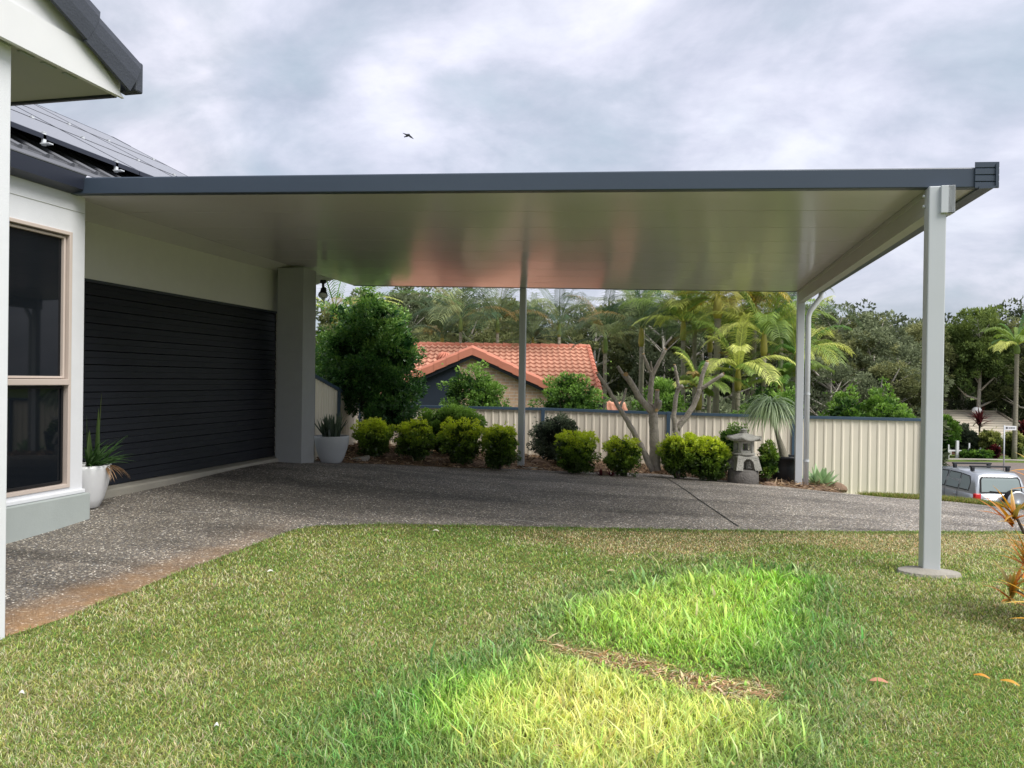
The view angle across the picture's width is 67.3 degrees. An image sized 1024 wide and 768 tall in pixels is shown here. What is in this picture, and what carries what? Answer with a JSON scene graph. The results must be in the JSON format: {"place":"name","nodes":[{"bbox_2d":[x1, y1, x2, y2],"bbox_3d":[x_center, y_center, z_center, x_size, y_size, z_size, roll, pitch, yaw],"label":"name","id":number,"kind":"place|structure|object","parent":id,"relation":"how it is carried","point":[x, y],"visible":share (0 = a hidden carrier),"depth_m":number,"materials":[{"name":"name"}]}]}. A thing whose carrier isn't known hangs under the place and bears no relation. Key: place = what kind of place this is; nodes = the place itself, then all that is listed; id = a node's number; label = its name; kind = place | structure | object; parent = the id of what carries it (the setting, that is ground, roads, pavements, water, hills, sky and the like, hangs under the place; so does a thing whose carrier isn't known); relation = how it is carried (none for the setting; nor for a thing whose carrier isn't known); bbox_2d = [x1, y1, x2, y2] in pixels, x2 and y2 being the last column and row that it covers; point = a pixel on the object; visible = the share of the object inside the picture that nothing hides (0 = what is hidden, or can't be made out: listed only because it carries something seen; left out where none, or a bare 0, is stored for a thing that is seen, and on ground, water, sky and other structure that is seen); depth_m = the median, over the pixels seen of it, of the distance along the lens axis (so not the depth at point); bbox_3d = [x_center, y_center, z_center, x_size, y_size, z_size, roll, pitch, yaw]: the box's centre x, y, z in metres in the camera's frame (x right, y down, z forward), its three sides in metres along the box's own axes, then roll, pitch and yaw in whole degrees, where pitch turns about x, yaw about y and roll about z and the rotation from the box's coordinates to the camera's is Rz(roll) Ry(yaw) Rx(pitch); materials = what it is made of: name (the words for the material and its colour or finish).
{"place":"outdoors","nodes":[
{"label":"outdoors","id":0,"kind":"place"},
{"bbox_2d":[316,279,459,325],"bbox_3d":[-4.298,-0.645,18.146,4.773,4.672,4.933,1,0,-39],"label":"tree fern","id":1,"kind":"object","parent":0,"point":[334,299],"visible":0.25,"depth_m":17.75,"materials":[{"name":"green plant"}]},
{"bbox_2d":[0,521,1023,767],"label":"lawn","id":2,"kind":"structure","parent":0,"point":[237,760],"depth_m":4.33,"materials":[{"name":"plant"}]},
{"bbox_2d":[897,566,962,578],"bbox_3d":[3.228,1.468,5.958,0.508,0.101,0.328,1,0,13],"label":"concrete pad","id":3,"kind":"object","parent":2,"relation":"on","point":[917,571],"visible":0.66,"depth_m":5.88,"materials":[{"name":"grey concrete"}]},
{"bbox_2d":[980,453,1023,618],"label":"croton plant","id":4,"kind":"object","parent":2,"relation":"on","point":[1013,584],"visible":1,"depth_m":4.79,"materials":[{"name":"orange plant"}]},
{"bbox_2d":[5,461,1023,635],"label":"driveway","id":5,"kind":"structure","parent":0,"point":[119,545],"depth_m":8.48,"materials":[{"name":"grey concrete"}]},
{"bbox_2d":[82,462,111,508],"bbox_3d":[-4.325,1.036,7.808,0.464,0.440,0.464,1,0,13],"label":"plant pot","id":6,"kind":"object","parent":5,"relation":"on","point":[95,481],"visible":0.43,"depth_m":7.70,"materials":[{"name":"ceramic"}]},
{"bbox_2d":[82,435,133,481],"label":"spider plant","id":7,"kind":"object","parent":6,"relation":"on","point":[92,461],"visible":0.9,"depth_m":7.78,"materials":[{"name":"green plant"}]},
{"bbox_2d":[314,435,348,462],"bbox_3d":[-2.896,1.046,12.350,0.550,0.435,0.550,1,0,13],"label":"plant pot","id":8,"kind":"object","parent":5,"relation":"on","point":[331,449],"visible":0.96,"depth_m":12.15,"materials":[{"name":"ceramic"}]},
{"bbox_2d":[314,411,347,436],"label":"aloe plant","id":9,"kind":"object","parent":8,"relation":"on","point":[329,427],"visible":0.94,"depth_m":12.27,"materials":[{"name":"green plant"}]},
{"bbox_2d":[38,0,1023,378],"label":"sky","id":10,"kind":"structure","parent":0,"point":[231,87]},
{"bbox_2d":[98,386,1023,604],"bbox_3d":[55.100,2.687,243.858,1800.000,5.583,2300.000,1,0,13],"label":"ground","id":11,"kind":"structure","parent":0,"point":[1001,457],"depth_m":43.57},
{"bbox_2d":[0,0,333,639],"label":"house","id":12,"kind":"structure","parent":11,"relation":"on","point":[189,356],"depth_m":8.35,"materials":[{"name":"paint"}]},
{"bbox_2d":[6,217,72,497],"bbox_3d":[-4.395,-0.226,6.294,0.104,2.395,1.940,1,0,13],"label":"window","id":13,"kind":"structure","parent":12,"relation":"in","point":[40,262],"depth_m":6.93,"materials":[{"name":"black glass"}]},
{"bbox_2d":[10,109,138,174],"bbox_3d":[-4.838,-2.603,7.861,1.180,0.660,1.674,1,0,13],"label":"solar panel","id":14,"kind":"object","parent":12,"relation":"on","point":[44,131],"visible":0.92,"depth_m":7.93,"materials":[{"name":"glass"},{"name":"aluminium"}]},
{"bbox_2d":[17,105,153,166],"bbox_3d":[-5.513,-3.162,9.735,1.180,0.660,1.674,1,0,13],"label":"solar panel","id":15,"kind":"object","parent":12,"relation":"on","point":[64,126],"visible":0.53,"depth_m":9.78,"materials":[{"name":"glass"},{"name":"aluminium"}]},
{"bbox_2d":[35,104,165,164],"bbox_3d":[-6.188,-3.721,11.609,1.180,0.660,1.674,1,0,13],"label":"solar panel","id":16,"kind":"object","parent":12,"relation":"on","point":[96,132],"visible":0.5,"depth_m":11.62,"materials":[{"name":"glass"},{"name":"aluminium"}]},
{"bbox_2d":[61,129,170,176],"bbox_3d":[-4.467,-2.606,9.499,1.180,0.660,1.674,1,0,13],"label":"solar panel","id":17,"kind":"object","parent":12,"relation":"on","point":[144,169],"visible":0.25,"depth_m":9.23,"materials":[{"name":"glass"},{"name":"aluminium"}]},
{"bbox_2d":[88,132,186,175],"bbox_3d":[-5.142,-3.165,11.373,1.180,0.660,1.674,1,0,13],"label":"solar panel","id":18,"kind":"object","parent":12,"relation":"on","point":[161,166],"visible":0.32,"depth_m":11.21,"materials":[{"name":"glass"},{"name":"aluminium"}]},
{"bbox_2d":[82,281,275,484],"bbox_3d":[-4.227,0.005,9.671,0.070,2.225,4.700,1,0,13],"label":"garage door","id":19,"kind":"structure","parent":12,"relation":"in","point":[190,384],"depth_m":9.60,"materials":[{"name":"paint"}]},
{"bbox_2d":[314,374,360,460],"bbox_3d":[-3.194,1.064,14.180,0.123,2.496,3.622,1,0,1],"label":"side fence","id":20,"kind":"object","parent":11,"relation":"on","point":[328,399],"visible":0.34,"depth_m":13.42,"materials":[{"name":"beige metal"}]},
{"bbox_2d":[352,287,455,341],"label":"gum tree","id":21,"kind":"object","parent":11,"relation":"on","point":[405,298],"visible":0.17,"depth_m":43.01,"materials":[{"name":"green plant"}]},
{"bbox_2d":[408,296,482,342],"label":"palm tree","id":22,"kind":"object","parent":11,"relation":"on","point":[439,327],"visible":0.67,"depth_m":28.39,"materials":[{"name":"green plant"}]},
{"bbox_2d":[400,287,518,342],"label":"palm tree","id":23,"kind":"object","parent":11,"relation":"on","point":[460,307],"visible":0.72,"depth_m":26.68,"materials":[{"name":"green plant"}]},
{"bbox_2d":[412,310,511,342],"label":"gum tree","id":24,"kind":"object","parent":11,"relation":"on","point":[486,331],"visible":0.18,"depth_m":37.53,"materials":[{"name":"green plant"}]},
{"bbox_2d":[436,359,511,406],"bbox_3d":[-0.847,0.562,16.814,1.799,2.246,1.398,1,0,13],"label":"hedge shrub","id":25,"kind":"object","parent":11,"relation":"on","point":[483,391],"visible":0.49,"depth_m":16.65,"materials":[{"name":"green plant"}]},
{"bbox_2d":[448,297,536,343],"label":"gum tree","id":26,"kind":"object","parent":11,"relation":"on","point":[501,332],"visible":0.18,"depth_m":44.28,"materials":[{"name":"green plant"}]},
{"bbox_2d":[404,342,602,407],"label":"neighbour house","id":27,"kind":"structure","parent":11,"relation":"on","point":[502,360],"depth_m":23.46,"materials":[{"name":"tile"}]},
{"bbox_2d":[440,287,568,342],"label":"palm tree","id":28,"kind":"object","parent":11,"relation":"on","point":[499,312],"visible":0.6,"depth_m":26.72,"materials":[{"name":"green plant"}]},
{"bbox_2d":[488,292,573,347],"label":"palm tree","id":29,"kind":"object","parent":11,"relation":"on","point":[534,332],"visible":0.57,"depth_m":27.94,"materials":[{"name":"green plant"}]},
{"bbox_2d":[72,162,998,569],"bbox_3d":[0.385,-0.092,10.024,8.290,3.595,7.524,1,0,13],"label":"carport","id":30,"kind":"object","parent":11,"relation":"on","point":[806,234],"visible":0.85,"depth_m":7.62,"materials":[{"name":"grey metal"}]},
{"bbox_2d":[494,288,622,394],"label":"palm tree","id":31,"kind":"object","parent":11,"relation":"on","point":[555,316],"visible":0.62,"depth_m":26.89,"materials":[{"name":"green plant"}]},
{"bbox_2d":[527,361,611,409],"bbox_3d":[1.248,0.656,16.502,1.935,2.346,1.388,1,0,13],"label":"hedge shrub","id":32,"kind":"object","parent":11,"relation":"on","point":[573,389],"visible":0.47,"depth_m":16.32,"materials":[{"name":"green plant"}]},
{"bbox_2d":[537,306,611,397],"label":"gum tree","id":33,"kind":"object","parent":11,"relation":"on","point":[571,322],"visible":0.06,"depth_m":48.79,"materials":[{"name":"green plant"}]},
{"bbox_2d":[550,301,638,395],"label":"gum tree","id":34,"kind":"object","parent":11,"relation":"on","point":[615,347],"visible":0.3,"depth_m":42.90,"materials":[{"name":"green plant"}]},
{"bbox_2d":[547,290,652,409],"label":"palm tree","id":35,"kind":"object","parent":11,"relation":"on","point":[604,328],"visible":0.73,"depth_m":21.86,"materials":[{"name":"green plant"}]},
{"bbox_2d":[561,290,679,395],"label":"palm tree","id":36,"kind":"object","parent":11,"relation":"on","point":[617,303],"visible":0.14,"depth_m":22.50,"materials":[{"name":"green plant"}]},
{"bbox_2d":[573,298,689,399],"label":"gum tree","id":37,"kind":"object","parent":11,"relation":"on","point":[613,385],"visible":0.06,"depth_m":46.07,"materials":[{"name":"green plant"}]},
{"bbox_2d":[361,405,920,494],"bbox_3d":[2.118,1.466,15.008,10.889,1.955,0.253,1,0,11],"label":"back fence","id":38,"kind":"object","parent":11,"relation":"on","point":[869,454],"visible":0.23,"depth_m":14.26,"materials":[{"name":"beige metal"}]},
{"bbox_2d":[571,290,712,409],"bbox_3d":[3.462,0.008,20.636,3.847,5.914,3.111,1,0,13],"label":"palm tree","id":39,"kind":"object","parent":11,"relation":"on","point":[643,313],"visible":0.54,"depth_m":20.42,"materials":[{"name":"green plant"}]},
{"bbox_2d":[630,367,692,411],"bbox_3d":[3.178,0.828,16.215,1.359,2.359,1.286,1,0,13],"label":"hedge shrub","id":40,"kind":"object","parent":11,"relation":"on","point":[665,387],"visible":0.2,"depth_m":16.04,"materials":[{"name":"green plant"}]},
{"bbox_2d":[613,293,713,399],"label":"gum tree","id":41,"kind":"object","parent":11,"relation":"on","point":[663,372],"visible":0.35,"depth_m":41.03,"materials":[{"name":"green plant"}]},
{"bbox_2d":[316,297,1023,422],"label":"woodland","id":42,"kind":"object","parent":11,"relation":"on","point":[1020,310],"visible":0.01,"depth_m":71.78,"materials":[{"name":"green plant"}]},
{"bbox_2d":[617,290,743,410],"bbox_3d":[4.034,-0.154,18.776,3.145,5.856,3.212,1,0,13],"label":"palm tree","id":43,"kind":"object","parent":11,"relation":"on","point":[681,316],"visible":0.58,"depth_m":18.86,"materials":[{"name":"green plant"}]},
{"bbox_2d":[358,392,1023,465],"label":"undergrowth","id":44,"kind":"object","parent":11,"relation":"on","point":[725,408],"visible":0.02,"depth_m":35.51,"materials":[{"name":"plant"}]},
{"bbox_2d":[644,290,767,412],"bbox_3d":[4.602,-0.398,19.691,3.667,6.722,3.187,1,0,-15],"label":"palm tree","id":45,"kind":"object","parent":11,"relation":"on","point":[694,351],"visible":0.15,"depth_m":19.54,"materials":[{"name":"green plant"}]},
{"bbox_2d":[649,302,769,412],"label":"gum tree","id":46,"kind":"object","parent":11,"relation":"on","point":[701,355],"visible":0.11,"depth_m":44.45,"materials":[{"name":"green plant"}]},
{"bbox_2d":[670,346,749,412],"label":"palm tree","id":47,"kind":"object","parent":11,"relation":"on","point":[695,375],"visible":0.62,"depth_m":16.52,"materials":[{"name":"green plant"}]},
{"bbox_2d":[643,295,785,412],"bbox_3d":[5.102,0.355,20.630,3.824,5.753,3.333,1,0,-38],"label":"palm tree","id":48,"kind":"object","parent":11,"relation":"on","point":[710,347],"visible":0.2,"depth_m":20.44,"materials":[{"name":"green plant"}]},
{"bbox_2d":[641,290,791,412],"bbox_3d":[4.647,-0.160,17.549,3.440,5.394,3.465,1,0,13],"label":"palm tree","id":49,"kind":"object","parent":11,"relation":"on","point":[719,299],"visible":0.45,"depth_m":17.54,"materials":[{"name":"green plant"}]},
{"bbox_2d":[667,293,795,412],"bbox_3d":[5.432,0.010,19.108,3.309,6.046,3.576,1,0,13],"label":"palm tree","id":50,"kind":"object","parent":11,"relation":"on","point":[734,337],"visible":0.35,"depth_m":18.90,"materials":[{"name":"green plant"}]},
{"bbox_2d":[699,304,787,413],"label":"gum tree","id":51,"kind":"object","parent":11,"relation":"on","point":[727,388],"visible":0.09,"depth_m":47.89,"materials":[{"name":"green plant"}]},
{"bbox_2d":[692,312,795,413],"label":"palm tree","id":52,"kind":"object","parent":11,"relation":"on","point":[737,357],"visible":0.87,"depth_m":16.63,"materials":[{"name":"green plant"}]},
{"bbox_2d":[685,288,832,395],"bbox_3d":[5.841,-0.038,18.818,3.665,5.971,3.063,1,0,13],"label":"palm tree","id":53,"kind":"object","parent":11,"relation":"on","point":[754,336],"visible":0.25,"depth_m":18.55,"materials":[{"name":"green plant"}]},
{"bbox_2d":[727,377,803,413],"bbox_3d":[5.198,0.998,15.751,1.581,2.326,1.365,1,0,13],"label":"hedge shrub","id":54,"kind":"object","parent":11,"relation":"on","point":[785,394],"visible":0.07,"depth_m":15.66,"materials":[{"name":"green plant"}]},
{"bbox_2d":[697,291,839,391],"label":"palm tree","id":55,"kind":"object","parent":11,"relation":"on","point":[765,325],"visible":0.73,"depth_m":16.99,"materials":[{"name":"green plant"}]},
{"bbox_2d":[727,303,823,395],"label":"gum tree","id":56,"kind":"object","parent":11,"relation":"on","point":[759,355],"visible":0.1,"depth_m":44.25,"materials":[{"name":"green plant"}]},
{"bbox_2d":[741,354,834,397],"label":"palm tree","id":57,"kind":"object","parent":11,"relation":"on","point":[788,370],"visible":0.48,"depth_m":17.23,"materials":[{"name":"green plant"}]},
{"bbox_2d":[733,295,854,414],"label":"palm tree","id":58,"kind":"object","parent":11,"relation":"on","point":[788,347],"visible":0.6,"depth_m":17.85,"materials":[{"name":"green plant"}]},
{"bbox_2d":[727,292,862,368],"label":"palm tree","id":59,"kind":"object","parent":11,"relation":"on","point":[794,294],"visible":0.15,"depth_m":20.22,"materials":[{"name":"green plant"}]},
{"bbox_2d":[756,298,899,407],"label":"gum tree","id":60,"kind":"object","parent":11,"relation":"on","point":[840,319],"visible":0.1,"depth_m":42.50,"materials":[{"name":"green plant"}]},
{"bbox_2d":[783,324,878,414],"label":"gum tree","id":61,"kind":"object","parent":11,"relation":"on","point":[850,343],"visible":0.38,"depth_m":37.10,"materials":[{"name":"green plant"}]},
{"bbox_2d":[783,347,884,415],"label":"gum tree","id":62,"kind":"object","parent":11,"relation":"on","point":[841,370],"visible":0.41,"depth_m":32.15,"materials":[{"name":"green plant"}]},
{"bbox_2d":[817,381,867,416],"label":"hedge shrub","id":63,"kind":"object","parent":11,"relation":"on","point":[844,407],"visible":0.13,"depth_m":15.24,"materials":[{"name":"green plant"}]},
{"bbox_2d":[813,326,921,405],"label":"gum tree","id":64,"kind":"object","parent":11,"relation":"on","point":[882,346],"visible":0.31,"depth_m":36.96,"materials":[{"name":"green plant"}]},
{"bbox_2d":[836,309,916,365],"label":"gum tree","id":65,"kind":"object","parent":11,"relation":"on","point":[904,338],"visible":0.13,"depth_m":46.03,"materials":[{"name":"green plant"}]},
{"bbox_2d":[855,376,902,417],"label":"hedge shrub","id":66,"kind":"object","parent":11,"relation":"on","point":[877,405],"visible":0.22,"depth_m":15.15,"materials":[{"name":"green plant"}]},
{"bbox_2d":[838,360,921,417],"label":"gum tree","id":67,"kind":"object","parent":11,"relation":"on","point":[877,369],"visible":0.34,"depth_m":34.87,"materials":[{"name":"green plant"}]},
{"bbox_2d":[865,358,955,416],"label":"gum tree","id":68,"kind":"object","parent":11,"relation":"on","point":[945,389],"visible":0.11,"depth_m":35.54,"materials":[{"name":"green plant"}]},
{"bbox_2d":[895,322,958,397],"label":"gum tree","id":69,"kind":"object","parent":11,"relation":"on","point":[915,330],"visible":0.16,"depth_m":50.99,"materials":[{"name":"green plant"}]},
{"bbox_2d":[857,490,1023,509],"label":"grass","id":70,"kind":"structure","parent":11,"relation":"on","point":[963,499],"depth_m":12.21,"materials":[{"name":"green plant"}]},
{"bbox_2d":[942,414,962,453],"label":"garden tree","id":71,"kind":"object","parent":11,"relation":"on","point":[955,431],"visible":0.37,"depth_m":44.96,"materials":[{"name":"green plant"}]},
{"bbox_2d":[951,423,979,456],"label":"garden tree","id":72,"kind":"object","parent":11,"relation":"on","point":[971,437],"visible":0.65,"depth_m":45.45,"materials":[{"name":"green plant"}]},
{"bbox_2d":[944,365,1011,409],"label":"gum tree","id":73,"kind":"object","parent":11,"relation":"on","point":[961,405],"visible":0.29,"depth_m":54.01,"materials":[{"name":"green plant"}]},
{"bbox_2d":[943,407,1019,455],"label":"house","id":74,"kind":"structure","parent":11,"relation":"on","point":[999,419],"depth_m":51.22,"materials":[{"name":"beige tile"}]},
{"bbox_2d":[944,304,1023,414],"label":"round tree","id":75,"kind":"object","parent":11,"relation":"on","point":[977,358],"visible":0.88,"depth_m":51.31,"materials":[{"name":"green plant"}]},
{"bbox_2d":[978,426,1002,453],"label":"garden shrub","id":76,"kind":"object","parent":11,"relation":"on","point":[988,438],"visible":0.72,"depth_m":44.32,"materials":[{"name":"green plant"}]},
{"bbox_2d":[979,313,1023,460],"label":"palm tree","id":77,"kind":"object","parent":11,"relation":"on","point":[1017,338],"visible":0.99,"depth_m":43.88,"materials":[{"name":"green plant"}]},
{"bbox_2d":[981,318,1023,408],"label":"gum tree","id":78,"kind":"object","parent":11,"relation":"on","point":[991,392],"visible":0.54,"depth_m":51.38,"materials":[{"name":"green plant"}]},
{"bbox_2d":[1001,431,1023,457],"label":"garden shrub","id":79,"kind":"object","parent":11,"relation":"on","point":[1008,442],"visible":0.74,"depth_m":44.25,"materials":[{"name":"green plant"}]},
{"bbox_2d":[316,442,845,492],"bbox_3d":[0.602,1.486,13.588,9.650,0.548,3.657,1,0,13],"label":"garden bed","id":80,"kind":"object","parent":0,"point":[384,459],"visible":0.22,"depth_m":13.32,"materials":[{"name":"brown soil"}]},
{"bbox_2d":[315,286,429,442],"bbox_3d":[-2.777,-0.319,14.653,2.350,3.299,1.819,1,0,13],"label":"evergreen tree","id":81,"kind":"object","parent":80,"relation":"on","point":[371,358],"visible":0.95,"depth_m":14.41,"materials":[{"name":"green plant"}]},
{"bbox_2d":[350,417,395,456],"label":"golden shrub","id":82,"kind":"object","parent":80,"relation":"on","point":[375,435],"visible":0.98,"depth_m":13.10,"materials":[{"name":"green plant"}]},
{"bbox_2d":[393,416,437,461],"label":"golden shrub","id":83,"kind":"object","parent":80,"relation":"on","point":[415,439],"visible":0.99,"depth_m":13.19,"materials":[{"name":"green plant"}]},
{"bbox_2d":[417,402,487,453],"bbox_3d":[-1.170,0.874,14.486,1.629,1.063,1.002,1,0,13],"label":"leafy shrub","id":84,"kind":"object","parent":80,"relation":"on","point":[455,411],"visible":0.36,"depth_m":14.30,"materials":[{"name":"green plant"}]},
{"bbox_2d":[435,416,486,464],"bbox_3d":[-0.876,1.012,13.309,0.933,0.934,0.682,1,0,13],"label":"golden shrub","id":85,"kind":"object","parent":80,"relation":"on","point":[462,437],"visible":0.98,"depth_m":13.16,"materials":[{"name":"green plant"}]},
{"bbox_2d":[480,421,521,469],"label":"golden shrub","id":86,"kind":"object","parent":80,"relation":"on","point":[500,442],"visible":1,"depth_m":12.95,"materials":[{"name":"green plant"}]},
{"bbox_2d":[526,411,580,461],"bbox_3d":[0.805,1.000,14.209,1.063,1.027,1.003,1,0,-25],"label":"grey shrub","id":87,"kind":"object","parent":80,"relation":"on","point":[547,430],"visible":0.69,"depth_m":14.07,"materials":[{"name":"green plant"}]},
{"bbox_2d":[553,429,601,473],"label":"golden shrub","id":88,"kind":"object","parent":80,"relation":"on","point":[575,451],"visible":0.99,"depth_m":13.02,"materials":[{"name":"green plant"}]},
{"bbox_2d":[602,434,642,476],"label":"golden shrub","id":89,"kind":"object","parent":80,"relation":"on","point":[622,457],"visible":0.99,"depth_m":12.95,"materials":[{"name":"green plant"}]},
{"bbox_2d":[595,348,666,471],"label":"pruned tree","id":90,"kind":"object","parent":80,"relation":"on","point":[652,460],"visible":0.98,"depth_m":13.31,"materials":[{"name":"grey plant"}]},
{"bbox_2d":[655,431,697,478],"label":"golden shrub","id":91,"kind":"object","parent":80,"relation":"on","point":[676,454],"visible":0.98,"depth_m":12.97,"materials":[{"name":"green plant"}]},
{"bbox_2d":[671,360,724,435],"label":"pruned tree","id":92,"kind":"object","parent":80,"relation":"on","point":[677,427],"visible":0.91,"depth_m":13.66,"materials":[{"name":"grey plant"}]},
{"bbox_2d":[689,435,732,480],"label":"golden shrub","id":93,"kind":"object","parent":80,"relation":"on","point":[711,455],"visible":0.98,"depth_m":12.79,"materials":[{"name":"green plant"}]},
{"bbox_2d":[718,417,748,471],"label":"shrub","id":94,"kind":"object","parent":80,"relation":"on","point":[729,431],"visible":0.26,"depth_m":13.62,"materials":[{"name":"green plant"}]},
{"bbox_2d":[725,428,761,483],"bbox_3d":[3.866,1.200,12.850,0.638,0.931,0.580,1,0,-9],"label":"stone lantern","id":95,"kind":"object","parent":80,"relation":"on","point":[745,465],"visible":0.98,"depth_m":12.69,"materials":[{"name":"grey stone"}]},
{"bbox_2d":[757,439,779,481],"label":"shrub","id":96,"kind":"object","parent":80,"relation":"on","point":[768,459],"visible":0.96,"depth_m":12.82,"materials":[{"name":"green plant"}]},
{"bbox_2d":[771,454,793,481],"bbox_3d":[4.644,1.468,13.151,0.530,0.490,0.530,1,0,13],"label":"plant pot","id":97,"kind":"object","parent":80,"relation":"on","point":[785,465],"visible":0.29,"depth_m":12.94,"materials":[{"name":"black plastic"}]},
{"bbox_2d":[737,394,803,456],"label":"ponytail palm","id":98,"kind":"object","parent":97,"relation":"on","point":[765,409],"visible":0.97,"depth_m":12.98,"materials":[{"name":"green plant"}]},
{"bbox_2d":[802,463,839,485],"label":"agave plant","id":99,"kind":"object","parent":80,"relation":"on","point":[816,475],"visible":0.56,"depth_m":12.80,"materials":[{"name":"green plant"}]},
{"bbox_2d":[942,462,1023,484],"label":"road","id":100,"kind":"structure","parent":0,"point":[1014,466],"depth_m":40.09,"materials":[{"name":"grey asphalt"}]},
{"bbox_2d":[942,462,1023,503],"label":"parked car","id":101,"kind":"object","parent":100,"relation":"on","point":[978,481],"visible":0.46,"depth_m":24.87,"materials":[{"name":"silver metal"}]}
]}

